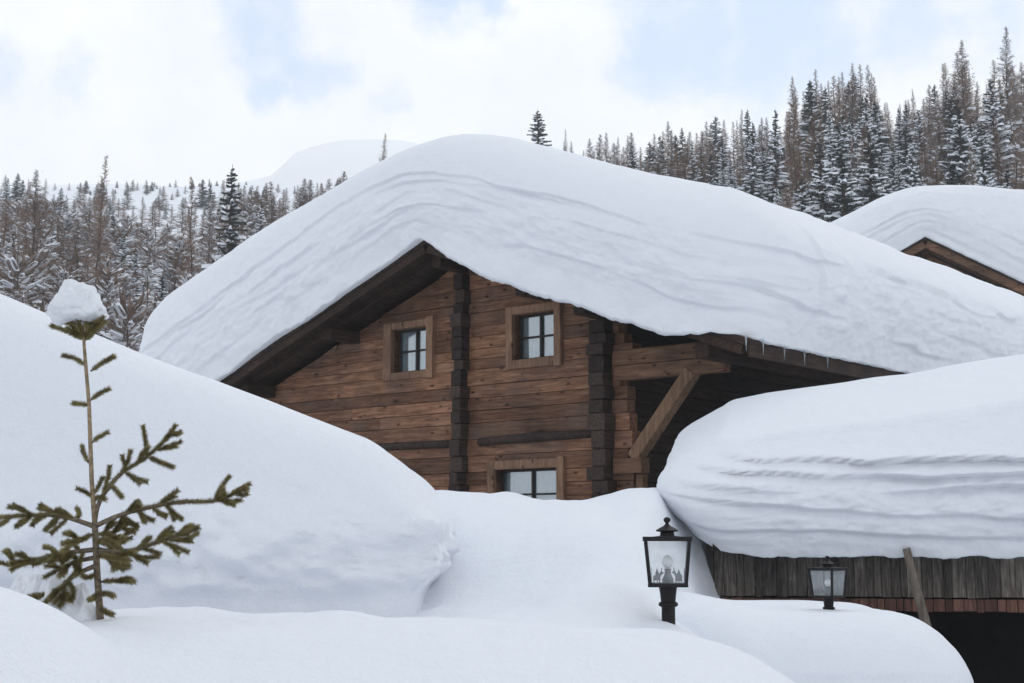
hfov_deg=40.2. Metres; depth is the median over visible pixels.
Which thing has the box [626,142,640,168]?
spruce tree
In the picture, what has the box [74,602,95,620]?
snow lump
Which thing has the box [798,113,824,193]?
larch tree
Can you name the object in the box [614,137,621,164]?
larch tree
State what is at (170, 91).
sky
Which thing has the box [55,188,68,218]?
spruce tree
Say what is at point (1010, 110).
larch tree
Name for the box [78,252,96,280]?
larch tree
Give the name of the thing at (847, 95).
spruce tree
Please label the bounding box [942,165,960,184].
spruce tree
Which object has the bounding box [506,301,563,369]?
window
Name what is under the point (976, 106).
larch tree
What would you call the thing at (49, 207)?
larch tree
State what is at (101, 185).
spruce tree
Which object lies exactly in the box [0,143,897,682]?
snow ground
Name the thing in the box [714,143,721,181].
spruce tree
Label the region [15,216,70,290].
larch tree
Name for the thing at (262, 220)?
spruce tree
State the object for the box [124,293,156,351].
larch tree
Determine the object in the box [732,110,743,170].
larch tree
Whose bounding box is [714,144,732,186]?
spruce tree
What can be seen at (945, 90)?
larch tree
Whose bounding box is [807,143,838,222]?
spruce tree
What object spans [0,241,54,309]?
larch tree
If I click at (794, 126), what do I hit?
larch tree
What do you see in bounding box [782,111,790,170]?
larch tree
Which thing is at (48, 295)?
larch tree
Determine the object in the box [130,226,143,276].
larch tree
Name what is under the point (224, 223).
larch tree
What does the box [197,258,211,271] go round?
larch tree
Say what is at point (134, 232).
larch tree
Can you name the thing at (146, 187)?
spruce tree
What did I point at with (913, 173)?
spruce tree
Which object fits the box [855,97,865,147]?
spruce tree
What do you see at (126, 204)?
larch tree
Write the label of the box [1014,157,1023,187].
larch tree
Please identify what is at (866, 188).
spruce tree
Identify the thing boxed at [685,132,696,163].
larch tree
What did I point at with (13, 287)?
larch tree
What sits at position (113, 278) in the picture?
larch tree
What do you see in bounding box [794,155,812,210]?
larch tree
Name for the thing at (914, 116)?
larch tree
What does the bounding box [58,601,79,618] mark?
snow lump
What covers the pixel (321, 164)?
mountain
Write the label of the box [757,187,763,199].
spruce tree
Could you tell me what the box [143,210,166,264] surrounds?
larch tree
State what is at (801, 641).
snow bank
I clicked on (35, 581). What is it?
snow lump
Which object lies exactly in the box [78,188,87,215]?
larch tree
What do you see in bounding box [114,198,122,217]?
larch tree
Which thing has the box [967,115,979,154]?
spruce tree
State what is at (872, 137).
spruce tree
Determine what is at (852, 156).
larch tree
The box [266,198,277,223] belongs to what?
spruce tree
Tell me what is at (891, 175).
spruce tree
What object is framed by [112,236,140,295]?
spruce tree
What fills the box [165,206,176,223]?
larch tree
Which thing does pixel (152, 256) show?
larch tree
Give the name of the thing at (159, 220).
larch tree
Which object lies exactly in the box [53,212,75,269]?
larch tree
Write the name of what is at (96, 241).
larch tree
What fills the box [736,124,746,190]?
larch tree
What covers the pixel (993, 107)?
spruce tree
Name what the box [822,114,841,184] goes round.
spruce tree
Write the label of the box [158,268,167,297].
spruce tree
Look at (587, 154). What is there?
larch tree
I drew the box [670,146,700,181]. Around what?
larch tree
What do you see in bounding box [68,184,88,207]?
larch tree
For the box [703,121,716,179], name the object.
larch tree
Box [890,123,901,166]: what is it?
larch tree
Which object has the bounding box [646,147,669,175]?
larch tree
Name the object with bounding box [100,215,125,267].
spruce tree
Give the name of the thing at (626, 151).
larch tree
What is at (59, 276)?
larch tree
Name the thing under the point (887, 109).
larch tree
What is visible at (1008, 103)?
larch tree
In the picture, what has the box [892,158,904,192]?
spruce tree
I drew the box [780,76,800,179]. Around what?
larch tree
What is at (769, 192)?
spruce tree
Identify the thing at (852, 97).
larch tree
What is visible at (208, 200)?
spruce tree
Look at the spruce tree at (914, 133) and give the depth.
114.36 m
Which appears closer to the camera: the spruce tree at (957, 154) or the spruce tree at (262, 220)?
the spruce tree at (957, 154)
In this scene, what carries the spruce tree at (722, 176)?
on the snow ground
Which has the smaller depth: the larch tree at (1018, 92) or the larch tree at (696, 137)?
the larch tree at (1018, 92)
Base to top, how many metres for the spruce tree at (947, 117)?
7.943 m
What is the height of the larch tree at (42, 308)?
4.890 m
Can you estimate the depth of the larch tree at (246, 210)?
144.93 m
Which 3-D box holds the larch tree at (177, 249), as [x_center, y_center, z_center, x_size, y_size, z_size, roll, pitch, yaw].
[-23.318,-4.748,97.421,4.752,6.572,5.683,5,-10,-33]
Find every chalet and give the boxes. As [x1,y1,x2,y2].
[139,134,1023,499]
[830,185,1023,295]
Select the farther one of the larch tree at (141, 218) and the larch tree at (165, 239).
the larch tree at (141, 218)
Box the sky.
[0,0,1023,186]
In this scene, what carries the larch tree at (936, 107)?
on the snow ground
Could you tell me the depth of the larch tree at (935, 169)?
80.35 m
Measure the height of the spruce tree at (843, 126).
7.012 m
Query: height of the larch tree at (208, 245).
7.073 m
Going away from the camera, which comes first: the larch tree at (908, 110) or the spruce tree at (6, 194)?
the larch tree at (908, 110)
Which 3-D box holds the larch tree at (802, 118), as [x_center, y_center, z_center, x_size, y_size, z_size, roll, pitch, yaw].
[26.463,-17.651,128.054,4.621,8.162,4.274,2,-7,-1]
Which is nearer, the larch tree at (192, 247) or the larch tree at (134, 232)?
the larch tree at (192, 247)
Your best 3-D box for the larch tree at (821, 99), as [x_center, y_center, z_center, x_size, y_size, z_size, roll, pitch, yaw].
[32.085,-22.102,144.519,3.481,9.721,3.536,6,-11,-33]
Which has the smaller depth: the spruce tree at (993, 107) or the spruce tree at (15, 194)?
the spruce tree at (993, 107)
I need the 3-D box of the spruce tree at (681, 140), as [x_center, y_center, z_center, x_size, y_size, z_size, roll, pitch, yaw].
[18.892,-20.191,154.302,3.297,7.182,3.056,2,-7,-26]
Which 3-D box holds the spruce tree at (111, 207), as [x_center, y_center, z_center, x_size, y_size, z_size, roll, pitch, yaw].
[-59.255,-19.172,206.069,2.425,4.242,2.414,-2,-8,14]
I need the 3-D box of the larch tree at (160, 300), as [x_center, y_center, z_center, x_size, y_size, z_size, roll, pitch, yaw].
[-11.128,0.988,47.309,4.726,5.280,3.883,1,-8,-4]
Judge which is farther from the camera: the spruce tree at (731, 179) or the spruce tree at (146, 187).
the spruce tree at (146, 187)
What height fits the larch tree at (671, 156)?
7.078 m
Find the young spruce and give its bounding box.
[0,279,253,619]
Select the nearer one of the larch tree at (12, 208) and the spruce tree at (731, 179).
the spruce tree at (731, 179)
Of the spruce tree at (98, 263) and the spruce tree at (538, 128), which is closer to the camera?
the spruce tree at (98, 263)
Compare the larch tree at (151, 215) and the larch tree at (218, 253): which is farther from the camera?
the larch tree at (151, 215)
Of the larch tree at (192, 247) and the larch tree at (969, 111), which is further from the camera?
the larch tree at (969, 111)
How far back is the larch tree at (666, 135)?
156.01 m
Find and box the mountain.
[0,139,418,189]
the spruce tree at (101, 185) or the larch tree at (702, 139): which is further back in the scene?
the spruce tree at (101, 185)
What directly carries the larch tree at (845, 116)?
on the snow ground
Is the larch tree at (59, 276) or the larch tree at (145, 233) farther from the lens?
the larch tree at (145, 233)
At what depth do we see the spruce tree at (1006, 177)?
83.94 m
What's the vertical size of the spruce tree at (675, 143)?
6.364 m
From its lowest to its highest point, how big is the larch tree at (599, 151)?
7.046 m
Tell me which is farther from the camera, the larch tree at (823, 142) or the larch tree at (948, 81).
the larch tree at (948, 81)
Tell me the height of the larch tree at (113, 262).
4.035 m
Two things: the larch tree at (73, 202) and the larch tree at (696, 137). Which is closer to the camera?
the larch tree at (73, 202)
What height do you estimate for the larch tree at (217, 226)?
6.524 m
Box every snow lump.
[10,575,27,593]
[23,572,49,595]
[39,572,75,608]
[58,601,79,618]
[73,581,93,605]
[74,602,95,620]
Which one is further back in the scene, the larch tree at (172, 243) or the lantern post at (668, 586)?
the larch tree at (172, 243)
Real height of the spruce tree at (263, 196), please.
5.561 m
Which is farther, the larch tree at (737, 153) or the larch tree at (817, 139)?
the larch tree at (737, 153)
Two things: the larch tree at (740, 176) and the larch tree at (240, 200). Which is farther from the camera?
the larch tree at (240, 200)
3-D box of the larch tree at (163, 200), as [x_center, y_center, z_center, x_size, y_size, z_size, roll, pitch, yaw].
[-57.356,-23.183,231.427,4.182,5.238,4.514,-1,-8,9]
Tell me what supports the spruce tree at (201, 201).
on the snow ground
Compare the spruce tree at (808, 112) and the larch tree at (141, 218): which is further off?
the larch tree at (141, 218)
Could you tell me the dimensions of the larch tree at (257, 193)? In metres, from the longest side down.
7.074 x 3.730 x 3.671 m
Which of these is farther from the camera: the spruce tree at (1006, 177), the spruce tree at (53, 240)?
the spruce tree at (53, 240)
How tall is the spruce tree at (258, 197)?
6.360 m
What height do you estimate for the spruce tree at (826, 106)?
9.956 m
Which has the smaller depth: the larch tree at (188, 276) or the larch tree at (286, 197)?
the larch tree at (188, 276)
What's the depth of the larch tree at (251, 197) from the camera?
162.88 m
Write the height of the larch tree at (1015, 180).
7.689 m
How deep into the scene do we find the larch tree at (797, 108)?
157.54 m
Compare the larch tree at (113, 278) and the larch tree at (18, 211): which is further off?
the larch tree at (18, 211)
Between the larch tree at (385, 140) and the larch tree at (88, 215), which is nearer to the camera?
the larch tree at (88, 215)
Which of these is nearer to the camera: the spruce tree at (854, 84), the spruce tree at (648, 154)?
the spruce tree at (854, 84)
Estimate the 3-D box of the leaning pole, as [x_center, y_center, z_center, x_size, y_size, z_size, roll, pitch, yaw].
[4.589,2.883,15.768,0.329,1.116,0.114,-3,-9,20]
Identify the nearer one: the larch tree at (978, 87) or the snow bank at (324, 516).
the snow bank at (324, 516)
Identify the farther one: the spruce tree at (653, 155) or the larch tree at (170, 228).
the larch tree at (170, 228)
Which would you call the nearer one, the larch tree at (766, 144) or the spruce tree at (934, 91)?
the larch tree at (766, 144)
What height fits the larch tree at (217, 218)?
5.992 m
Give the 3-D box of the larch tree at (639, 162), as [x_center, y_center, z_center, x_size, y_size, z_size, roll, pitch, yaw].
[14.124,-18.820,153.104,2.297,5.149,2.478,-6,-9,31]
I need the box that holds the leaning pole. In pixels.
[903,548,931,626]
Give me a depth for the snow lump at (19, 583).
6.54 m
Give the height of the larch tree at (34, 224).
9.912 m
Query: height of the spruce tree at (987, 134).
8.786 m
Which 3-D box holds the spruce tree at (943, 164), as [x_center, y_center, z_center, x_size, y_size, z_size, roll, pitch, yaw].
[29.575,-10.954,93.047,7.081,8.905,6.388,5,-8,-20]
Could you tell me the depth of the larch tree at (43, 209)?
116.89 m
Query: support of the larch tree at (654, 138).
on the snow ground
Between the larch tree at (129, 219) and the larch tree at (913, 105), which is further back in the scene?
the larch tree at (913, 105)
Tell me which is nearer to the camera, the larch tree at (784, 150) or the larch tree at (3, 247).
the larch tree at (3, 247)
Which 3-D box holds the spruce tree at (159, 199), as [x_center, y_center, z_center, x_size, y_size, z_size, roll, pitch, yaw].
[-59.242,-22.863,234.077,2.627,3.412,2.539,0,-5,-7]
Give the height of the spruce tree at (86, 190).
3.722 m
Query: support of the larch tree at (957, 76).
on the snow ground
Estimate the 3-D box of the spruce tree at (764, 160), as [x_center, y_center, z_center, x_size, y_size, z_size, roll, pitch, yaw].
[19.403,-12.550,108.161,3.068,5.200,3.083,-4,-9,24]
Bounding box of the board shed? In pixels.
[656,354,1023,682]
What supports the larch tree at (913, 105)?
on the snow ground
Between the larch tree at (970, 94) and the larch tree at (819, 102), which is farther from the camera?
the larch tree at (970, 94)
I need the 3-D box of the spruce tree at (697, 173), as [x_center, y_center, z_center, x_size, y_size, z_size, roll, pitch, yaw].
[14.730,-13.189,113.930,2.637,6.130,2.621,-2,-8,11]
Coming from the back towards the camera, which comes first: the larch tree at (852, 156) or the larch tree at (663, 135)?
the larch tree at (663, 135)
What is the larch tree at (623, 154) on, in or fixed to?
on the snow ground
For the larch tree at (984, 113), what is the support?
on the snow ground
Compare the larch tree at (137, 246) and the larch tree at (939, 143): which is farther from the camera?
the larch tree at (137, 246)
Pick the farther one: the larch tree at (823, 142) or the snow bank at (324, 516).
the larch tree at (823, 142)
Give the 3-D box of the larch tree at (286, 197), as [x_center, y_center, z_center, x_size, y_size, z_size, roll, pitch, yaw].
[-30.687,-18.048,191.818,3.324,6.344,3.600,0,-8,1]
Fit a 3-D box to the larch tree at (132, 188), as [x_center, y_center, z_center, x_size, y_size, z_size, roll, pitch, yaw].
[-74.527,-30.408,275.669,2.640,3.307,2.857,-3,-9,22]
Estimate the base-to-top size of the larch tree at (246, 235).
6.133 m
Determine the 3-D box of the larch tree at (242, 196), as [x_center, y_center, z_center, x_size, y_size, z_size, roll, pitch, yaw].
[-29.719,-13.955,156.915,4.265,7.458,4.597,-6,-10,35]
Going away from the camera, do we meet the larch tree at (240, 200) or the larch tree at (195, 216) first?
the larch tree at (195, 216)
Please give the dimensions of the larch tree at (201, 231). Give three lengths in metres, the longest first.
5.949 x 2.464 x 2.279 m
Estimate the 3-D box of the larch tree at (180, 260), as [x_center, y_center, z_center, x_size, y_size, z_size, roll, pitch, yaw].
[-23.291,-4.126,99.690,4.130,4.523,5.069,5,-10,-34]
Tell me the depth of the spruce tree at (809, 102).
143.34 m
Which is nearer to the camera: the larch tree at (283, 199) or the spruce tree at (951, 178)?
the spruce tree at (951, 178)
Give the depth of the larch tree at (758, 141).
151.45 m
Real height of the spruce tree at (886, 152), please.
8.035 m
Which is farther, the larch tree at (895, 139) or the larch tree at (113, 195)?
the larch tree at (113, 195)
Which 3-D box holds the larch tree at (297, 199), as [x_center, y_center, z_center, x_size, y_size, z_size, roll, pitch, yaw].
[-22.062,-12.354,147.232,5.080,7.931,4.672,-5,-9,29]
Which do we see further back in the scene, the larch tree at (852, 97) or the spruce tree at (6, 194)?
the spruce tree at (6, 194)
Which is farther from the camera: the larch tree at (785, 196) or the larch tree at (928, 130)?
the larch tree at (928, 130)
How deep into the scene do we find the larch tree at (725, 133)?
159.31 m
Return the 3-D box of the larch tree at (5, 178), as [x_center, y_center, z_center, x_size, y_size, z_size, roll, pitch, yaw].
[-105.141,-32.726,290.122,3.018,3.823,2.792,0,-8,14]
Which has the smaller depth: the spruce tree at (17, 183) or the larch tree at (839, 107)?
the larch tree at (839, 107)
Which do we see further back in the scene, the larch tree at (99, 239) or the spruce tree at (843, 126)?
the spruce tree at (843, 126)
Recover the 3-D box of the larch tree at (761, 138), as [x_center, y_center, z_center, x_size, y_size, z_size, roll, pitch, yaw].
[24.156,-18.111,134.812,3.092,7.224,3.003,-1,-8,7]
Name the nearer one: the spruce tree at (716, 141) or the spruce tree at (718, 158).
the spruce tree at (718, 158)
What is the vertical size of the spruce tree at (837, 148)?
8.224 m
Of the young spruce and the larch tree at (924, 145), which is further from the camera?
the larch tree at (924, 145)
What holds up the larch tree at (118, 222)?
on the snow ground
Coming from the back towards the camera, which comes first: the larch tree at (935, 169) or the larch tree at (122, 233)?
the larch tree at (122, 233)
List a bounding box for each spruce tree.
[0,179,12,221]
[2,234,18,271]
[10,174,24,195]
[10,186,19,208]
[16,180,25,200]
[41,220,61,290]
[54,203,71,267]
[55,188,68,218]
[82,180,90,193]
[93,250,109,306]
[94,181,109,204]
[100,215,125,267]
[105,198,115,222]
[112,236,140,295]
[125,249,148,311]
[132,285,148,340]
[143,186,150,193]
[145,277,167,321]
[152,195,161,208]
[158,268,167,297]
[162,203,168,219]
[192,179,209,208]
[200,165,247,270]
[201,185,216,209]
[239,192,268,222]
[251,202,266,232]
[259,187,270,210]
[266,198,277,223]
[527,109,552,147]
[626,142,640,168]
[642,141,652,170]
[647,145,655,172]
[650,136,671,173]
[667,134,683,173]
[678,127,688,174]
[686,145,702,181]
[698,117,736,177]
[704,154,718,183]
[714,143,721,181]
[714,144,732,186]
[718,169,729,186]
[725,160,739,189]
[735,111,759,173]
[736,138,760,189]
[737,123,767,199]
[750,147,774,201]
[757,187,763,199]
[759,108,793,207]
[773,186,782,206]
[790,178,815,215]
[792,81,827,187]
[802,80,817,153]
[806,125,873,219]
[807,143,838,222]
[814,89,836,150]
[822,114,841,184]
[822,149,862,221]
[830,117,859,165]
[839,140,891,214]
[842,82,851,119]
[844,114,860,173]
[846,75,863,135]
[854,103,878,183]
[855,95,889,194]
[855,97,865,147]
[864,103,904,176]
[875,150,892,199]
[884,147,907,190]
[889,107,907,163]
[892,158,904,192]
[896,127,919,183]
[900,105,920,161]
[901,136,920,188]
[902,110,936,183]
[916,169,926,185]
[925,84,939,124]
[929,114,989,184]
[932,97,960,159]
[933,91,948,153]
[942,97,983,184]
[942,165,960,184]
[951,80,957,105]
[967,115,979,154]
[971,122,999,187]
[972,115,984,153]
[975,145,995,186]
[976,80,1023,189]
[984,95,1023,186]
[998,80,1004,102]
[1000,169,1012,188]
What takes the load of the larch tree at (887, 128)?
on the snow ground
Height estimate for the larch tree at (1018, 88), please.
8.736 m
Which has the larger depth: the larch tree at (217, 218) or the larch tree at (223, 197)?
the larch tree at (223, 197)
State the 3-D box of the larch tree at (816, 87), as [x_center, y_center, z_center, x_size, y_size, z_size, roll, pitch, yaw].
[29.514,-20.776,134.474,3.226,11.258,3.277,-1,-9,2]
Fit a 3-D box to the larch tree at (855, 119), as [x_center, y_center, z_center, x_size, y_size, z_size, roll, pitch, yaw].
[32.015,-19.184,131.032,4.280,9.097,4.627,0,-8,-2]
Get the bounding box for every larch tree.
[0,171,67,304]
[0,175,10,190]
[0,192,38,251]
[0,198,19,263]
[0,199,18,239]
[0,233,20,271]
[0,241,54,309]
[0,279,39,296]
[3,242,58,308]
[5,189,49,253]
[5,199,46,235]
[6,293,47,312]
[13,192,64,254]
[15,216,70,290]
[18,212,38,283]
[28,262,100,324]
[33,194,72,223]
[36,197,54,223]
[36,210,97,273]
[39,285,55,302]
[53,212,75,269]
[60,219,93,281]
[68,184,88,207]
[69,200,83,249]
[72,229,88,257]
[76,223,101,255]
[77,155,115,283]
[77,201,95,247]
[77,253,137,344]
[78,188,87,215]
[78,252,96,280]
[79,206,102,254]
[79,211,126,254]
[80,196,96,223]
[80,203,106,270]
[83,279,104,323]
[88,253,129,302]
[89,183,104,210]
[90,195,98,224]
[92,222,143,267]
[99,204,112,235]
[100,282,153,351]
[103,271,151,339]
[107,189,117,209]
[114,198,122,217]
[115,186,136,209]
[117,222,156,267]
[118,213,143,240]
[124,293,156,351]
[126,232,173,306]
[128,291,162,349]
[130,180,136,191]
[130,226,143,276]
[134,221,148,243]
[137,196,148,225]
[139,223,154,265]
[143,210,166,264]
[145,201,160,225]
[149,231,202,300]
[153,229,177,266]
[155,203,164,226]
[156,186,172,210]
[159,223,176,251]
[164,252,204,290]
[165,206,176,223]
[167,176,204,288]
[167,235,181,265]
[171,198,194,231]
[171,267,198,287]
[189,202,219,272]
[192,200,198,228]
[195,206,207,255]
[196,207,228,259]
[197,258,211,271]
[203,217,260,263]
[205,249,219,263]
[207,196,215,221]
[214,205,229,254]
[217,181,226,202]
[224,194,269,239]
[231,185,254,232]
[236,188,243,216]
[236,230,251,244]
[240,185,258,228]
[252,186,261,216]
[257,183,279,224]
[258,182,283,223]
[275,189,287,220]
[279,187,291,216]
[290,185,298,210]
[290,187,303,211]
[291,179,313,211]
[298,180,318,203]
[324,179,332,192]
[334,171,345,185]
[378,133,386,160]
[563,129,568,150]
[584,139,596,157]
[594,135,605,160]
[601,133,611,161]
[605,143,625,165]
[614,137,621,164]
[621,147,627,166]
[622,135,630,164]
[625,133,644,170]
[637,147,646,171]
[646,134,657,165]
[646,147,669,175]
[661,131,672,176]
[663,121,677,167]
[665,130,677,176]
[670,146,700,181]
[671,144,681,178]
[679,141,697,178]
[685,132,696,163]
[691,143,718,183]
[693,133,706,169]
[694,131,717,180]
[701,128,718,181]
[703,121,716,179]
[715,131,728,171]
[722,120,729,150]
[727,122,738,173]
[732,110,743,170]
[733,120,739,180]
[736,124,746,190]
[736,169,743,190]
[755,118,770,172]
[756,124,763,155]
[757,125,773,178]
[760,118,771,150]
[772,133,812,208]
[777,112,808,195]
[777,144,793,196]
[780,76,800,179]
[780,187,797,210]
[781,124,810,196]
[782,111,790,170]
[785,87,803,137]
[788,106,817,177]
[790,110,800,153]
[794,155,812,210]
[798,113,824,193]
[808,138,821,195]
[813,69,821,147]
[816,91,826,149]
[819,85,827,129]
[819,121,828,159]
[826,75,849,144]
[827,80,833,120]
[832,77,847,142]
[833,72,849,123]
[835,87,856,147]
[837,135,860,209]
[842,63,860,146]
[852,90,860,147]
[853,124,877,204]
[855,65,866,105]
[862,65,889,162]
[870,77,881,126]
[881,104,893,150]
[881,111,889,150]
[885,103,895,140]
[885,117,891,162]
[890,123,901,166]
[906,99,913,128]
[908,111,918,142]
[911,89,918,136]
[916,108,941,180]
[916,124,939,183]
[917,98,927,138]
[920,108,956,185]
[922,85,948,153]
[926,155,946,184]
[928,100,950,172]
[931,64,947,129]
[933,87,949,158]
[936,40,987,140]
[940,63,953,108]
[949,53,976,113]
[953,67,977,125]
[958,72,980,117]
[961,140,982,184]
[964,84,977,142]
[966,70,974,123]
[972,81,984,126]
[973,90,978,131]
[979,59,1005,125]
[981,93,988,132]
[988,117,1011,188]
[989,26,1023,175]
[999,102,1023,166]
[1002,83,1023,187]
[1005,64,1023,116]
[1005,64,1023,146]
[1006,134,1023,188]
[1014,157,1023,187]
[1016,62,1023,118]
[1017,111,1023,187]
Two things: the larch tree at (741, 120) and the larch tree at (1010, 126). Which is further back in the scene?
the larch tree at (741, 120)
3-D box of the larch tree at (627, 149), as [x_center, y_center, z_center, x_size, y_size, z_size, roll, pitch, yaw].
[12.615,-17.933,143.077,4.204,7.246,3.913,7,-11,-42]
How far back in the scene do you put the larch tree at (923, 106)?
156.94 m
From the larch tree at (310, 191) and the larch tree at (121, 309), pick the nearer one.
the larch tree at (121, 309)
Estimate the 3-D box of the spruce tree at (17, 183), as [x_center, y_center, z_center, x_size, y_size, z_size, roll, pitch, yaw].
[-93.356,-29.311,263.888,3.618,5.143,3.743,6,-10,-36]
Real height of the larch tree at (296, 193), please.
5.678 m
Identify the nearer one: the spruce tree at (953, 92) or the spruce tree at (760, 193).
the spruce tree at (760, 193)
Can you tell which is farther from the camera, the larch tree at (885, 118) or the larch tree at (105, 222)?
the larch tree at (885, 118)
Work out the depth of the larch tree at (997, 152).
96.39 m
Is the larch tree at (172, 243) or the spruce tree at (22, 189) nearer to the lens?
the larch tree at (172, 243)
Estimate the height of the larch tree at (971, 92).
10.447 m
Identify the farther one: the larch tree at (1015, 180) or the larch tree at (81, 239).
the larch tree at (81, 239)
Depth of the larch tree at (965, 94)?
146.12 m
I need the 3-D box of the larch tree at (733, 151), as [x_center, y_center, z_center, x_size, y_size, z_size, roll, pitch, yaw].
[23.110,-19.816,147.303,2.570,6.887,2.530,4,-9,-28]
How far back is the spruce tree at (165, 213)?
214.22 m
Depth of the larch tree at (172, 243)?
127.51 m
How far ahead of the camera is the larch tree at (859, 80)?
157.75 m
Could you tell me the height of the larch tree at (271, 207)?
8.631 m
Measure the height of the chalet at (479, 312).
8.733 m
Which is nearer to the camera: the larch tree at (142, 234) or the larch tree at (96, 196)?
the larch tree at (142, 234)
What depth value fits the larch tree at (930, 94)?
128.84 m
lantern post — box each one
[643,517,691,624]
[806,556,848,609]
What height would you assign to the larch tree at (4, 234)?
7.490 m
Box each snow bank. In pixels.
[0,294,459,616]
[675,592,973,682]
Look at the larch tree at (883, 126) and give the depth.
131.19 m
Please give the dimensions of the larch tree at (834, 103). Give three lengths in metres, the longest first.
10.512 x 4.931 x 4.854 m
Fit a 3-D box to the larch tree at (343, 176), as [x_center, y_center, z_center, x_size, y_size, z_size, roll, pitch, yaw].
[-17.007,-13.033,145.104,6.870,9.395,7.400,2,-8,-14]
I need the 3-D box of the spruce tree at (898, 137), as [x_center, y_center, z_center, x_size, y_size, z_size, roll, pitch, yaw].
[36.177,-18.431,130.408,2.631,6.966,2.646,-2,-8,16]
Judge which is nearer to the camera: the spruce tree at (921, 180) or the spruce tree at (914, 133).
the spruce tree at (921, 180)
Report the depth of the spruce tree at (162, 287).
74.20 m
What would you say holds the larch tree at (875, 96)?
on the snow ground
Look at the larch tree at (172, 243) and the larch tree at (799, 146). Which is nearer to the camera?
the larch tree at (799, 146)
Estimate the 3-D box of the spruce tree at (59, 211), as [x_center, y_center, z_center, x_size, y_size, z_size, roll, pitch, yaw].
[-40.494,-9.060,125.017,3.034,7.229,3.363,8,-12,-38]
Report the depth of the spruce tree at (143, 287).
78.09 m
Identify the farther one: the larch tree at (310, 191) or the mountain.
the mountain
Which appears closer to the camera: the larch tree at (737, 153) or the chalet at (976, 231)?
the chalet at (976, 231)
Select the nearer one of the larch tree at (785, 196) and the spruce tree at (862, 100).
the larch tree at (785, 196)
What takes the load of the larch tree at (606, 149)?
on the snow ground
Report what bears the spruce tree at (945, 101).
on the snow ground
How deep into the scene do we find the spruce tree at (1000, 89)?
152.29 m
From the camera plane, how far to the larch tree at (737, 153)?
134.09 m
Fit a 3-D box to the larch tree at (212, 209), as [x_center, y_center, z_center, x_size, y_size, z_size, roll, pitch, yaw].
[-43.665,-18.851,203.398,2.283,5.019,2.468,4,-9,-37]
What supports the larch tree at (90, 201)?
on the snow ground
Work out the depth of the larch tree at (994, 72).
151.20 m
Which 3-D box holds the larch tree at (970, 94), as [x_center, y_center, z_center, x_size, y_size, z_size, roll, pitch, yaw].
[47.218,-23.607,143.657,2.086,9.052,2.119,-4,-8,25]
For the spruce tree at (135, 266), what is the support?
on the snow ground
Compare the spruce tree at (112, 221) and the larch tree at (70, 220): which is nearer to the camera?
the larch tree at (70, 220)
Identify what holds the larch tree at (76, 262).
on the snow ground
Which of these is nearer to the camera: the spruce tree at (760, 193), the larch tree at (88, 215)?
the spruce tree at (760, 193)
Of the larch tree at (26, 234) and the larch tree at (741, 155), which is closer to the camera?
the larch tree at (26, 234)
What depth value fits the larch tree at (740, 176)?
115.83 m
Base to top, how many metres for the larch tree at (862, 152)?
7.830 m
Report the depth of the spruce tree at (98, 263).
97.98 m
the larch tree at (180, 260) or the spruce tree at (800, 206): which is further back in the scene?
the larch tree at (180, 260)
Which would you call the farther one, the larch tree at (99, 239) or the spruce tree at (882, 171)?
the spruce tree at (882, 171)
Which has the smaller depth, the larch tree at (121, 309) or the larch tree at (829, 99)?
the larch tree at (121, 309)
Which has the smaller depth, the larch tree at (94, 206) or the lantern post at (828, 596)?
the lantern post at (828, 596)
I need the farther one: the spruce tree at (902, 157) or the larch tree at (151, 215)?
the larch tree at (151, 215)
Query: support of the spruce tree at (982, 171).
on the snow ground
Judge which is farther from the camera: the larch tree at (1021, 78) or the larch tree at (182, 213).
the larch tree at (182, 213)
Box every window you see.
[382,316,435,381]
[487,456,566,499]
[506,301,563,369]
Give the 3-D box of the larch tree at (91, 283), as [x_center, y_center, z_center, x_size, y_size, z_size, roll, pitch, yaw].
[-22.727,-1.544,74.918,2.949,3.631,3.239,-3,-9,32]
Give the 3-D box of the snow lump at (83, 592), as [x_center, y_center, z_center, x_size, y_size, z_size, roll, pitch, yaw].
[-1.988,1.209,6.414,0.157,0.221,0.140,4,-9,-28]
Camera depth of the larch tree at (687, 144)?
126.70 m
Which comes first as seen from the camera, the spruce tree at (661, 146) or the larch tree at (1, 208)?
the spruce tree at (661, 146)
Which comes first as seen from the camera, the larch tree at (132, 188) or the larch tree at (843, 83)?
the larch tree at (843, 83)
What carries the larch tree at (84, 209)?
on the snow ground
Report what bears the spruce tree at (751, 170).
on the snow ground
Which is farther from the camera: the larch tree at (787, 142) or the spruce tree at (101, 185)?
the spruce tree at (101, 185)
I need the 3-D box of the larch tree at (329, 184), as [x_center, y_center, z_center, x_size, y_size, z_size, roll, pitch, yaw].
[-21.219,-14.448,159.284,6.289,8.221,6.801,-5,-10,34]
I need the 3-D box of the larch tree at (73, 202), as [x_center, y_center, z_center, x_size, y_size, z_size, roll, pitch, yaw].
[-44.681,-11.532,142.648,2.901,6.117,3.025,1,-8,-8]
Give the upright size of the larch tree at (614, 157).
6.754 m
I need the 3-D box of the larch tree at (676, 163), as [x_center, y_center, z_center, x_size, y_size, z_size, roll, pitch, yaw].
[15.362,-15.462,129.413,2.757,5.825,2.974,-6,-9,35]
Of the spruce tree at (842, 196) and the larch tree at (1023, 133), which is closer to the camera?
the spruce tree at (842, 196)
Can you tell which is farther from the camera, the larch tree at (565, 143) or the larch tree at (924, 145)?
the larch tree at (565, 143)
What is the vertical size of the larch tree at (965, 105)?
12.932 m
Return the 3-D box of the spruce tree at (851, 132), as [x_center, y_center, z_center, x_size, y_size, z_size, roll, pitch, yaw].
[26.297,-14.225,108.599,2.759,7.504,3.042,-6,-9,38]
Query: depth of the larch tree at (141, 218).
195.26 m

